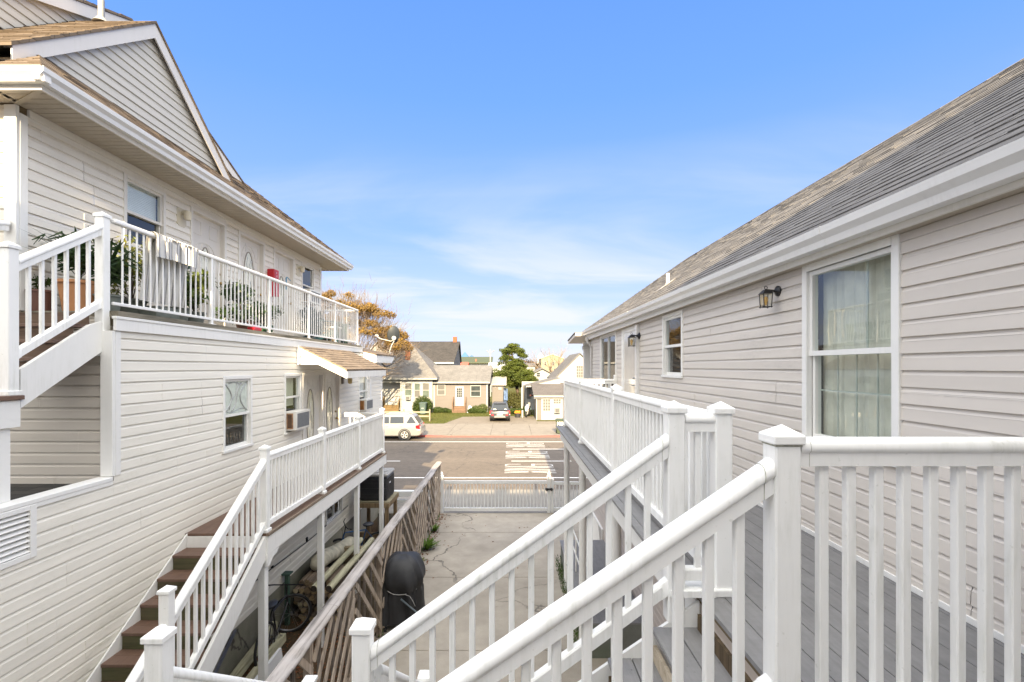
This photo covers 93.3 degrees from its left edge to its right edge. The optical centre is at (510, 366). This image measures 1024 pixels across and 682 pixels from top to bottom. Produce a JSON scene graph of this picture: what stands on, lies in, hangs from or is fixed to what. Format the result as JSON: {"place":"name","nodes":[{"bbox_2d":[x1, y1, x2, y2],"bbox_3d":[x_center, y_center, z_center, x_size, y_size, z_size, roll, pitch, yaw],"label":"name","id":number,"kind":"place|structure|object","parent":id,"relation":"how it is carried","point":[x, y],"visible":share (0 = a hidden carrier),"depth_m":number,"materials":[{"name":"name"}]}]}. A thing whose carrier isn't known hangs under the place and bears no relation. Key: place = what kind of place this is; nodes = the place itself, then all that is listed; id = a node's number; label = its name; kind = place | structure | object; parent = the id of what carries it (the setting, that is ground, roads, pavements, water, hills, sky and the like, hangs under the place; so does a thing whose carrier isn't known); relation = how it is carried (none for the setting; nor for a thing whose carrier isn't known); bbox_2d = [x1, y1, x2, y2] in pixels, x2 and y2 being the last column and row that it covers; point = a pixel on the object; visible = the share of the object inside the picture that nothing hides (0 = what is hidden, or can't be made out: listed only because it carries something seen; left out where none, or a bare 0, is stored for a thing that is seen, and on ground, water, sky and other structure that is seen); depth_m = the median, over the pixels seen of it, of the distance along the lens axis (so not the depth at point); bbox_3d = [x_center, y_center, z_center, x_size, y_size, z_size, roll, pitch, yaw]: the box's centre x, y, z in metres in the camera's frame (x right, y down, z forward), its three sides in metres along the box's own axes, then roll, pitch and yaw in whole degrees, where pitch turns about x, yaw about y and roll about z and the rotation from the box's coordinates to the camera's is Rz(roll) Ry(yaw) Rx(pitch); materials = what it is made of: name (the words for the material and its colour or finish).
{"place":"outdoors","nodes":[
{"label":"outdoors","id":0,"kind":"place"},
{"bbox_2d":[242,515,422,681],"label":"soil strip","id":1,"kind":"object","parent":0,"point":[300,631],"visible":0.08,"depth_m":8.99,"materials":[{"name":"soil"}]},
{"bbox_2d":[230,621,285,678],"bbox_3d":[-4.125,4.780,7.152,0.300,0.420,3.112,0,0,-1],"label":"loose timber","id":2,"kind":"object","parent":1,"relation":"on","point":[242,666],"visible":0.6,"depth_m":7.77,"materials":[{"name":"wood"}]},
{"bbox_2d":[254,648,282,679],"bbox_3d":[-3.609,4.650,7.027,0.101,0.540,1.459,0,0,-5],"label":"white board","id":3,"kind":"object","parent":1,"relation":"on","point":[275,659],"visible":0.33,"depth_m":7.46,"materials":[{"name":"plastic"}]},
{"bbox_2d":[253,584,311,666],"bbox_3d":[-4.107,4.465,8.460,0.652,1.034,1.603,0,0,0],"label":"bicycle","id":4,"kind":"object","parent":1,"relation":"on","point":[273,604],"visible":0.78,"depth_m":8.75,"materials":[{"name":"black metal"}]},
{"bbox_2d":[185,452,386,680],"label":"raised deck","id":5,"kind":"structure","parent":1,"relation":"on","point":[287,526],"depth_m":7.85,"materials":[{"name":"white paint"}]},
{"bbox_2d":[258,408,384,532],"bbox_3d":[-3.812,1.654,9.610,1.036,1.192,6.152,0,0,0],"label":"deck railing","id":6,"kind":"object","parent":5,"relation":"on","point":[344,450],"visible":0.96,"depth_m":8.31,"materials":[{"name":"white plastic"}]},
{"bbox_2d":[281,571,292,625],"bbox_3d":[-4.320,4.485,9.340,0.160,1.030,0.160,0,0,0],"label":"green post","id":7,"kind":"object","parent":1,"relation":"on","point":[286,574],"visible":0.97,"depth_m":9.30,"materials":[{"name":"metal"}]},
{"bbox_2d":[326,559,342,567],"bbox_3d":[-4.050,4.700,11.625,0.400,0.600,1.650,0,0,0],"label":"storage box","id":8,"kind":"object","parent":1,"relation":"on","point":[330,564],"visible":0.01,"depth_m":10.82,"materials":[{"name":"plastic"}]},
{"bbox_2d":[310,536,353,570],"bbox_3d":[-4.039,4.233,11.100,0.359,0.524,2.103,0,0,3],"label":"canvas roll","id":9,"kind":"object","parent":8,"relation":"on","point":[334,552],"visible":0.71,"depth_m":10.72,"materials":[{"name":"fabric"}]},
{"bbox_2d":[343,546,373,580],"bbox_3d":[-3.550,4.605,11.335,0.800,0.790,0.170,0,0,0],"label":"timber stack","id":10,"kind":"object","parent":1,"relation":"on","point":[346,561],"visible":0.28,"depth_m":11.27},
{"bbox_2d":[311,537,362,591],"bbox_3d":[-3.640,4.140,10.310,0.129,0.129,2.581,0,0,2],"label":"wooden pole","id":11,"kind":"object","parent":10,"relation":"on","point":[331,570],"visible":0.82,"depth_m":10.04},
{"bbox_2d":[326,537,373,591],"bbox_3d":[-3.365,4.140,10.310,0.129,0.129,2.581,0,0,2],"label":"wooden pole","id":12,"kind":"object","parent":10,"relation":"on","point":[338,577],"visible":1,"depth_m":9.92,"materials":[{"name":"wood"}]},
{"bbox_2d":[333,518,388,549],"bbox_3d":[-3.961,4.436,12.409,0.605,1.071,1.639,0,0,38],"label":"bicycle","id":13,"kind":"object","parent":1,"relation":"on","point":[366,524],"visible":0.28,"depth_m":12.44,"materials":[{"name":"black metal"}]},
{"bbox_2d":[359,492,398,551],"bbox_3d":[-3.735,4.315,13.530,0.930,1.370,1.140,0,0,0],"label":"timber stand","id":14,"kind":"object","parent":1,"relation":"on","point":[388,502],"visible":0.36,"depth_m":13.01,"materials":[{"name":"wood"}]},
{"bbox_2d":[360,468,394,500],"bbox_3d":[-3.730,3.247,13.500,0.780,0.763,0.840,0,0,0],"label":"condenser unit","id":15,"kind":"object","parent":14,"relation":"on","point":[369,488],"visible":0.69,"depth_m":13.10,"materials":[{"name":"metal"}]},
{"bbox_2d":[394,490,429,512],"bbox_3d":[-3.425,4.600,16.415,1.650,0.800,0.170,0,0,0],"label":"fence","id":16,"kind":"object","parent":1,"relation":"on","point":[405,493],"visible":0.04,"depth_m":16.33,"materials":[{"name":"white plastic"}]},
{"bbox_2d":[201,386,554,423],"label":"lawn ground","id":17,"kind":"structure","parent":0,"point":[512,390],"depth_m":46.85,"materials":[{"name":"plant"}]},
{"bbox_2d":[287,274,429,378],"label":"autumn tree","id":18,"kind":"object","parent":17,"relation":"on","point":[401,344],"visible":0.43,"depth_m":44.40,"materials":[{"name":"orange plant"}]},
{"bbox_2d":[382,395,399,410],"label":"timber steps","id":19,"kind":"structure","parent":17,"relation":"on","point":[392,407],"depth_m":49.70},
{"bbox_2d":[385,409,430,420],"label":"rail fence","id":20,"kind":"object","parent":17,"relation":"on","point":[429,412],"visible":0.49,"depth_m":42.57,"materials":[{"name":"white wood"}]},
{"bbox_2d":[412,395,433,411],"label":"clipped bush","id":21,"kind":"object","parent":17,"relation":"on","point":[415,405],"visible":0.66,"depth_m":48.99,"materials":[{"name":"green plant"}]},
{"bbox_2d":[409,337,461,364],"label":"dark house","id":22,"kind":"structure","parent":17,"relation":"on","point":[443,353],"depth_m":68.90,"materials":[{"name":"grey"}]},
{"bbox_2d":[382,342,506,412],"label":"cottage","id":23,"kind":"structure","parent":17,"relation":"on","point":[442,386],"depth_m":50.60,"materials":[{"name":"grey"}]},
{"bbox_2d":[391,385,399,403],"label":"door","id":24,"kind":"structure","parent":23,"relation":"in","point":[395,389],"depth_m":51.54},
{"bbox_2d":[455,386,463,405],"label":"door","id":25,"kind":"structure","parent":23,"relation":"in","point":[459,390],"depth_m":50.54,"materials":[{"name":"white paint"}]},
{"bbox_2d":[470,385,480,396],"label":"window","id":26,"kind":"structure","parent":23,"relation":"in","point":[475,390],"depth_m":50.58,"materials":[{"name":"white glass"}]},
{"bbox_2d":[452,397,465,412],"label":"timber steps","id":27,"kind":"structure","parent":17,"relation":"on","point":[459,409],"depth_m":49.90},
{"bbox_2d":[444,416,555,423],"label":"parking pad","id":28,"kind":"object","parent":17,"relation":"on","point":[486,420],"visible":0.64,"depth_m":42.45,"materials":[{"name":"beige concrete"}]},
{"bbox_2d":[489,401,511,420],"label":"parked car","id":29,"kind":"object","parent":28,"relation":"on","point":[499,409],"visible":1,"depth_m":42.19,"materials":[{"name":"grey paint"}]},
{"bbox_2d":[503,392,524,410],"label":"undergrowth","id":30,"kind":"object","parent":17,"relation":"on","point":[514,401],"visible":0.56,"depth_m":54.90,"materials":[{"name":"green plant"}]},
{"bbox_2d":[491,343,538,396],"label":"evergreen tree","id":31,"kind":"object","parent":17,"relation":"on","point":[515,370],"visible":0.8,"depth_m":57.13,"materials":[{"name":"green plant"}]},
{"bbox_2d":[532,368,550,379],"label":"white house","id":32,"kind":"structure","parent":17,"relation":"on","point":[541,373],"depth_m":75.00,"materials":[{"name":"grey"}]},
{"bbox_2d":[531,383,563,419],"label":"garage","id":33,"kind":"structure","parent":17,"relation":"on","point":[548,398],"depth_m":43.44,"materials":[{"name":"grey"}]},
{"bbox_2d":[541,398,562,419],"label":"door","id":34,"kind":"structure","parent":33,"relation":"in","point":[547,404],"depth_m":43.42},
{"bbox_2d":[525,337,571,372],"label":"bare tree","id":35,"kind":"object","parent":17,"relation":"on","point":[551,363],"visible":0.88,"depth_m":92.00,"materials":[{"name":"yellow plant"}]},
{"bbox_2d":[378,503,406,530],"bbox_3d":[-3.650,4.690,15.050,0.700,0.620,1.100,0,0,0],"label":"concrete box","id":36,"kind":"object","parent":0,"point":[399,505],"visible":0.17,"depth_m":14.75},
{"bbox_2d":[226,437,591,488],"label":"road","id":37,"kind":"structure","parent":0,"point":[455,456],"depth_m":26.20,"materials":[{"name":"asphalt"}]},
{"bbox_2d":[385,412,425,439],"bbox_3d":[-8.340,4.150,33.950,4.480,1.880,2.200,0,0,0],"label":"parked car","id":38,"kind":"object","parent":37,"relation":"on","point":[403,426],"visible":0.5,"depth_m":33.12,"materials":[{"name":"white paint"}]},
{"bbox_2d":[394,477,586,477],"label":"edge line","id":39,"kind":"object","parent":37,"relation":"on","point":[488,477],"visible":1,"depth_m":21.92,"materials":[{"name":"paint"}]},
{"bbox_2d":[338,490,578,512],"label":"sidewalk","id":40,"kind":"structure","parent":0,"point":[487,498],"depth_m":18.25,"materials":[{"name":"concrete"}]},
{"bbox_2d":[440,471,552,512],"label":"driveway gate","id":41,"kind":"structure","parent":40,"relation":"on","point":[548,489],"depth_m":16.57,"materials":[{"name":"white plastic"}]},
{"bbox_2d":[551,478,578,512],"bbox_3d":[1.934,4.285,16.574,1.108,1.430,0.188,0,0,0],"label":"picket fence","id":42,"kind":"object","parent":40,"relation":"on","point":[553,508],"visible":0.48,"depth_m":16.57,"materials":[{"name":"white plastic"}]},
{"bbox_2d":[416,412,532,422],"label":"lawn grass","id":43,"kind":"structure","parent":0,"point":[461,414],"depth_m":47.01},
{"bbox_2d":[461,357,492,364],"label":"green roofed building","id":44,"kind":"structure","parent":0,"point":[478,360],"depth_m":120.69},
{"bbox_2d":[421,424,559,435],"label":"sidewalk","id":45,"kind":"structure","parent":0,"point":[490,429],"depth_m":37.60,"materials":[{"name":"concrete"}]},
{"bbox_2d":[375,513,607,681],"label":"driveway","id":46,"kind":"structure","parent":0,"point":[470,550],"depth_m":11.22,"materials":[{"name":"concrete"}]},
{"bbox_2d":[265,461,441,681],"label":"slatted fence","id":47,"kind":"object","parent":46,"relation":"on","point":[301,654],"visible":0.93,"depth_m":7.70,"materials":[{"name":"brown wood"}]},
{"bbox_2d":[246,514,524,681],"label":"fallen leaves","id":48,"kind":"object","parent":46,"relation":"on","point":[297,667],"visible":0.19,"depth_m":8.84,"materials":[{"name":"brown plant"}]},
{"bbox_2d":[382,551,425,631],"bbox_3d":[-2.098,4.319,9.470,0.825,1.359,0.948,0,0,0],"label":"covered grill","id":49,"kind":"object","parent":46,"relation":"on","point":[403,588],"visible":0.86,"depth_m":9.12,"materials":[{"name":"black fabric"}]},
{"bbox_2d":[419,536,439,549],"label":"weed","id":50,"kind":"object","parent":46,"relation":"on","point":[428,544],"visible":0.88,"depth_m":13.27,"materials":[{"name":"green plant"}]},
{"bbox_2d":[555,554,578,641],"bbox_3d":[1.188,4.841,10.262,0.274,0.318,3.930,0,0,0],"label":"moss edge","id":51,"kind":"object","parent":46,"relation":"on","point":[560,574],"visible":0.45,"depth_m":11.01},
{"bbox_2d":[560,540,641,657],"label":"entry platform","id":52,"kind":"structure","parent":46,"relation":"on","point":[632,632],"depth_m":8.53,"materials":[{"name":"grey"}]},
{"bbox_2d":[578,600,752,681],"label":"deck stairs","id":53,"kind":"structure","parent":46,"relation":"on","point":[662,656],"depth_m":2.68,"materials":[{"name":"grey"}]},
{"bbox_2d":[349,400,715,681],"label":"stair railing","id":54,"kind":"object","parent":53,"relation":"on","point":[370,655],"visible":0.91,"depth_m":2.80,"materials":[{"name":"white plastic"}]},
{"bbox_2d":[438,457,775,681],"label":"stair railing","id":55,"kind":"object","parent":53,"relation":"on","point":[704,521],"visible":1,"depth_m":1.86,"materials":[{"name":"white plastic"}]},
{"bbox_2d":[556,425,1023,681],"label":"raised deck","id":56,"kind":"structure","parent":46,"relation":"on","point":[593,469],"depth_m":2.73,"materials":[{"name":"grey"}]},
{"bbox_2d":[563,375,734,597],"bbox_3d":[1.790,0.760,6.910,1.221,1.160,8.212,0,0,0],"label":"deck railing","id":57,"kind":"object","parent":56,"relation":"on","point":[613,427],"visible":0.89,"depth_m":4.39,"materials":[{"name":"white plastic"}]},
{"bbox_2d":[758,424,1023,681],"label":"deck railing","id":58,"kind":"object","parent":56,"relation":"on","point":[789,452],"visible":1,"depth_m":1.87,"materials":[{"name":"white plastic"}]},
{"bbox_3d":[-1.378,3.820,4.400,1.044,2.360,3.140,0,0,0],"label":"deck stairs","id":59,"kind":"object","parent":46,"relation":"on","visible":0},
{"bbox_2d":[140,626,317,681],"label":"stair railing","id":60,"kind":"object","parent":59,"relation":"on","point":[157,642],"visible":1,"depth_m":2.67,"materials":[{"name":"white plastic"}]},
{"bbox_2d":[374,664,428,681],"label":"stair railing","id":61,"kind":"object","parent":59,"relation":"attached to","point":[381,672],"visible":0.66,"depth_m":3.22,"materials":[{"name":"white plastic"}]},
{"bbox_2d":[28,0,1023,362],"label":"sky","id":62,"kind":"structure","parent":0,"point":[514,171],"materials":[{"name":"blue"}]},
{"bbox_2d":[539,354,562,371],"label":"yellow house","id":63,"kind":"structure","parent":0,"point":[542,362],"depth_m":110.00,"materials":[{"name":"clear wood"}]},
{"bbox_2d":[521,353,582,409],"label":"gabled house","id":64,"kind":"structure","parent":0,"point":[570,366],"depth_m":52.00,"materials":[{"name":"grey"}]},
{"label":"ground","id":65,"kind":"structure","parent":0,"visible":0},
{"bbox_2d":[86,534,265,681],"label":"deck stairs","id":66,"kind":"structure","parent":65,"relation":"on","point":[120,657],"depth_m":5.69,"materials":[{"name":"white paint"}]},
{"bbox_2d":[125,459,266,681],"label":"stair railing","id":67,"kind":"object","parent":66,"relation":"on","point":[170,607],"visible":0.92,"depth_m":5.40,"materials":[{"name":"white plastic"}]},
{"bbox_2d":[0,0,393,681],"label":"apartment building","id":68,"kind":"structure","parent":65,"relation":"on","point":[162,428],"depth_m":6.23,"materials":[{"name":"beige plastic"}]},
{"bbox_2d":[31,274,50,310],"bbox_3d":[-5.349,-0.847,5.500,0.255,0.433,0.252,0,0,0],"label":"potted plant","id":69,"kind":"object","parent":68,"relation":"on","point":[34,299],"visible":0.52,"depth_m":5.46,"materials":[{"name":"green plant"}]},
{"bbox_2d":[0,312,101,503],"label":"exterior stairs","id":70,"kind":"structure","parent":68,"relation":"attached to","point":[46,365],"depth_m":4.77,"materials":[{"name":"white paint"}]},
{"bbox_2d":[0,211,111,395],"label":"stair railing","id":71,"kind":"object","parent":70,"relation":"on","point":[13,262],"visible":1,"depth_m":4.70,"materials":[{"name":"white plastic"}]},
{"bbox_2d":[19,226,119,310],"bbox_3d":[-5.096,-1.123,5.657,0.941,0.986,0.896,0,0,-19],"label":"potted plant","id":72,"kind":"object","parent":68,"relation":"on","point":[72,281],"visible":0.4,"depth_m":5.49,"materials":[{"name":"green plant"}]},
{"bbox_2d":[69,239,142,310],"bbox_3d":[-4.805,-1.090,5.739,0.881,0.920,0.808,0,0,0],"label":"potted plant","id":73,"kind":"object","parent":68,"relation":"on","point":[115,269],"visible":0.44,"depth_m":5.68,"materials":[{"name":"green plant"}]},
{"bbox_2d":[110,231,148,313],"bbox_3d":[-5.014,-1.179,6.333,0.694,1.098,0.649,0,0,0],"label":"potted plant","id":74,"kind":"object","parent":68,"relation":"on","point":[133,300],"visible":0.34,"depth_m":6.29,"materials":[{"name":"green plant"}]},
{"bbox_2d":[105,172,165,249],"bbox_3d":[-5.638,-2.240,7.245,0.385,1.020,0.850,0,0,0],"label":"window","id":75,"kind":"structure","parent":68,"relation":"in","point":[144,207],"depth_m":7.37,"materials":[{"name":"beige paint"}]},
{"bbox_2d":[139,306,179,318],"bbox_3d":[-4.735,-0.715,6.525,0.230,0.170,0.450,0,0,0],"label":"planter box","id":76,"kind":"object","parent":68,"relation":"on","point":[153,313],"visible":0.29,"depth_m":6.37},
{"bbox_2d":[176,207,191,227],"bbox_3d":[-5.397,-2.480,8.030,0.180,0.300,0.220,0,0,0],"label":"porch lamp","id":77,"kind":"object","parent":68,"relation":"attached to","point":[183,215],"visible":1,"depth_m":8.00,"materials":[{"name":"beige plastic"}]},
{"bbox_2d":[164,266,208,320],"bbox_3d":[-4.833,-1.101,7.020,0.647,0.943,0.684,0,0,32],"label":"potted plant","id":78,"kind":"object","parent":68,"relation":"on","point":[187,303],"visible":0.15,"depth_m":7.00,"materials":[{"name":"green plant"}]},
{"bbox_2d":[184,269,216,322],"bbox_3d":[-4.840,-1.077,7.311,0.686,0.894,0.596,0,0,0],"label":"potted plant","id":79,"kind":"object","parent":68,"relation":"on","point":[202,294],"visible":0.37,"depth_m":7.26,"materials":[{"name":"green plant"}]},
{"bbox_2d":[186,206,226,325],"bbox_3d":[-5.522,-1.690,8.765,0.136,2.120,1.030,0,0,0],"label":"entry door","id":80,"kind":"structure","parent":68,"relation":"in","point":[208,234],"depth_m":8.92,"materials":[{"name":"beige paint"}]},
{"bbox_2d":[214,629,236,672],"bbox_3d":[-4.035,4.210,6.400,0.060,0.510,2.487,0,0,-14],"label":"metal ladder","id":81,"kind":"object","parent":68,"relation":"attached to","point":[225,652],"visible":0.36,"depth_m":7.10,"materials":[{"name":"grey metal"}]},
{"bbox_2d":[110,219,358,344],"bbox_3d":[-4.960,-1.153,9.830,1.020,1.045,8.740,0,0,0],"label":"balcony railing","id":82,"kind":"object","parent":68,"relation":"on","point":[150,235],"visible":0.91,"depth_m":7.88,"materials":[{"name":"white plastic"}]},
{"bbox_2d":[139,231,198,307],"bbox_3d":[-4.529,-1.267,6.425,0.215,0.874,0.870,0,0,0],"label":"towel","id":83,"kind":"object","parent":82,"relation":"hanging from","point":[173,250],"visible":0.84,"depth_m":6.36,"materials":[{"name":"fabric"}]},
{"bbox_2d":[221,375,253,453],"bbox_3d":[-4.567,0.735,7.803,0.385,1.190,0.855,0,0,0],"label":"window","id":84,"kind":"structure","parent":68,"relation":"in","point":[237,395],"depth_m":8.05,"materials":[{"name":"glass"}]},
{"bbox_2d":[215,279,266,328],"bbox_3d":[-4.920,-1.095,8.817,0.906,0.929,0.987,0,0,-20],"label":"potted plant","id":85,"kind":"object","parent":68,"relation":"on","point":[247,311],"visible":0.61,"depth_m":8.71,"materials":[{"name":"green plant"}]},
{"bbox_2d":[233,230,264,324],"bbox_3d":[-5.522,-1.690,10.215,0.136,2.120,1.030,0,0,0],"label":"entry door","id":86,"kind":"structure","parent":68,"relation":"in","point":[251,251],"depth_m":10.33,"materials":[{"name":"beige paint"}]},
{"bbox_2d":[250,301,283,332],"bbox_3d":[-4.811,-0.953,9.478,0.725,0.646,0.737,0,0,0],"label":"potted plant","id":87,"kind":"object","parent":68,"relation":"on","point":[265,330],"visible":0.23,"depth_m":9.42,"materials":[{"name":"green plant"}]},
{"bbox_2d":[267,269,278,296],"bbox_3d":[-5.388,-1.900,10.955,0.168,0.600,0.230,0,0,0],"label":"fire cabinet","id":88,"kind":"object","parent":68,"relation":"attached to","point":[273,273],"visible":0.51,"depth_m":10.89,"materials":[{"name":"metal"}]},
{"bbox_2d":[270,248,294,335],"bbox_3d":[-5.522,-1.690,11.665,0.136,2.120,1.050,0,0,0],"label":"entry door","id":89,"kind":"structure","parent":68,"relation":"in","point":[284,263],"depth_m":11.89,"materials":[{"name":"beige paint"}]},
{"bbox_2d":[283,373,302,434],"bbox_3d":[-4.567,0.730,9.775,0.385,1.200,0.790,0,0,0],"label":"window","id":90,"kind":"structure","parent":68,"relation":"in","point":[290,397],"depth_m":9.97,"materials":[{"name":"white paint"}]},
{"bbox_2d":[286,409,309,430],"bbox_3d":[-4.306,1.060,9.778,0.225,0.380,0.644,0,0,0],"label":"window air conditioner","id":91,"kind":"object","parent":68,"relation":"attached to","point":[297,419],"depth_m":9.54,"materials":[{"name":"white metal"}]},
{"bbox_2d":[301,261,314,305],"bbox_3d":[-5.638,-2.230,13.045,0.385,1.060,0.850,0,0,0],"label":"window","id":92,"kind":"structure","parent":68,"relation":"in","point":[305,276],"depth_m":13.41,"materials":[{"name":"beige paint"}]},
{"bbox_2d":[298,372,323,466],"bbox_3d":[-4.452,1.190,10.770,0.136,2.120,1.140,0,0,0],"label":"entry door","id":93,"kind":"structure","parent":68,"relation":"in","point":[312,383],"depth_m":10.94,"materials":[{"name":"grey paint"}]},
{"bbox_2d":[300,305,339,341],"bbox_3d":[-5.050,-1.098,12.664,0.740,0.970,0.878,0,0,30],"label":"garden chair","id":94,"kind":"object","parent":68,"relation":"on","point":[319,338],"visible":0.41,"depth_m":12.51,"materials":[{"name":"white plastic"}]},
{"bbox_2d":[324,372,339,431],"bbox_3d":[-4.452,1.190,11.910,0.136,2.120,1.020,0,0,0],"label":"entry door","id":95,"kind":"structure","parent":68,"relation":"in","point":[331,379],"depth_m":12.05,"materials":[{"name":"grey paint"}]},
{"bbox_2d":[318,311,349,343],"bbox_3d":[-5.036,-1.098,13.550,0.878,0.970,0.740,0,0,-30],"label":"garden chair","id":96,"kind":"object","parent":68,"relation":"on","point":[338,332],"visible":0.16,"depth_m":13.43,"materials":[{"name":"white plastic"}]},
{"bbox_2d":[325,497,342,524],"bbox_3d":[-4.567,3.560,12.060,0.385,0.440,1.140,0,0,0],"label":"window","id":97,"kind":"structure","parent":68,"relation":"in","point":[332,511],"depth_m":12.35,"materials":[{"name":"white paint"}]},
{"bbox_2d":[358,377,367,411],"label":"window","id":98,"kind":"structure","parent":68,"relation":"in","point":[363,393],"depth_m":14.67,"materials":[{"name":"white paint"}]},
{"bbox_2d":[360,398,372,410],"bbox_3d":[-4.306,1.110,14.383,0.225,0.340,0.674,0,0,0],"label":"window air conditioner","id":99,"kind":"object","parent":68,"relation":"attached to","point":[366,404],"depth_m":14.06,"materials":[{"name":"white metal"}]},
{"bbox_2d":[375,326,399,354],"bbox_3d":[-4.066,-0.870,15.906,0.793,0.953,0.207,0,0,-12],"label":"satellite dish","id":100,"kind":"object","parent":68,"relation":"on","point":[393,333],"visible":1,"depth_m":15.89,"materials":[{"name":"paint"}]},
{"bbox_2d":[415,435,559,436],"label":"red kerb","id":101,"kind":"structure","parent":65,"relation":"on","point":[487,436],"depth_m":34.60,"materials":[{"name":"paint"}]},
{"bbox_2d":[568,58,1023,681],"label":"beach house","id":102,"kind":"structure","parent":65,"relation":"on","point":[892,266],"depth_m":3.39,"materials":[{"name":"beige plastic"}]},
{"bbox_2d":[593,512,602,539],"bbox_3d":[2.378,4.595,13.519,0.049,0.770,1.938,0,0,0],"label":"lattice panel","id":103,"kind":"object","parent":102,"relation":"attached to","point":[597,531],"visible":0.46,"depth_m":13.33,"materials":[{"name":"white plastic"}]},
{"bbox_2d":[600,331,616,387],"bbox_3d":[2.558,0.190,11.975,0.385,2.020,1.970,0,0,0],"label":"window","id":104,"kind":"structure","parent":102,"relation":"in","point":[610,341],"depth_m":12.90,"materials":[{"name":"white paint"}]},
{"bbox_2d":[621,325,634,393],"bbox_3d":[2.400,0.270,9.790,0.140,2.140,1.260,0,0,0],"label":"storm door","id":105,"kind":"structure","parent":102,"relation":"in","point":[627,353],"depth_m":9.94,"materials":[{"name":"white paint"}]},
{"bbox_2d":[661,310,704,377],"bbox_3d":[2.558,-0.320,7.175,0.385,0.960,0.910,0,0,0],"label":"window","id":106,"kind":"structure","parent":102,"relation":"in","point":[672,354],"depth_m":7.57,"materials":[{"name":"white paint"}]},
{"bbox_2d":[758,286,780,307],"bbox_3d":[2.314,-0.627,4.330,0.161,0.198,0.098,0,0,0],"label":"wall lantern","id":107,"kind":"object","parent":102,"relation":"attached to","point":[776,291],"depth_m":4.31,"materials":[{"name":"black metal"}]},
{"bbox_2d":[802,234,949,467],"bbox_3d":[2.558,-0.103,3.465,0.385,1.445,1.010,0,0,0],"label":"window","id":108,"kind":"structure","parent":102,"relation":"in","point":[857,371],"depth_m":3.53,"materials":[{"name":"white paint"}]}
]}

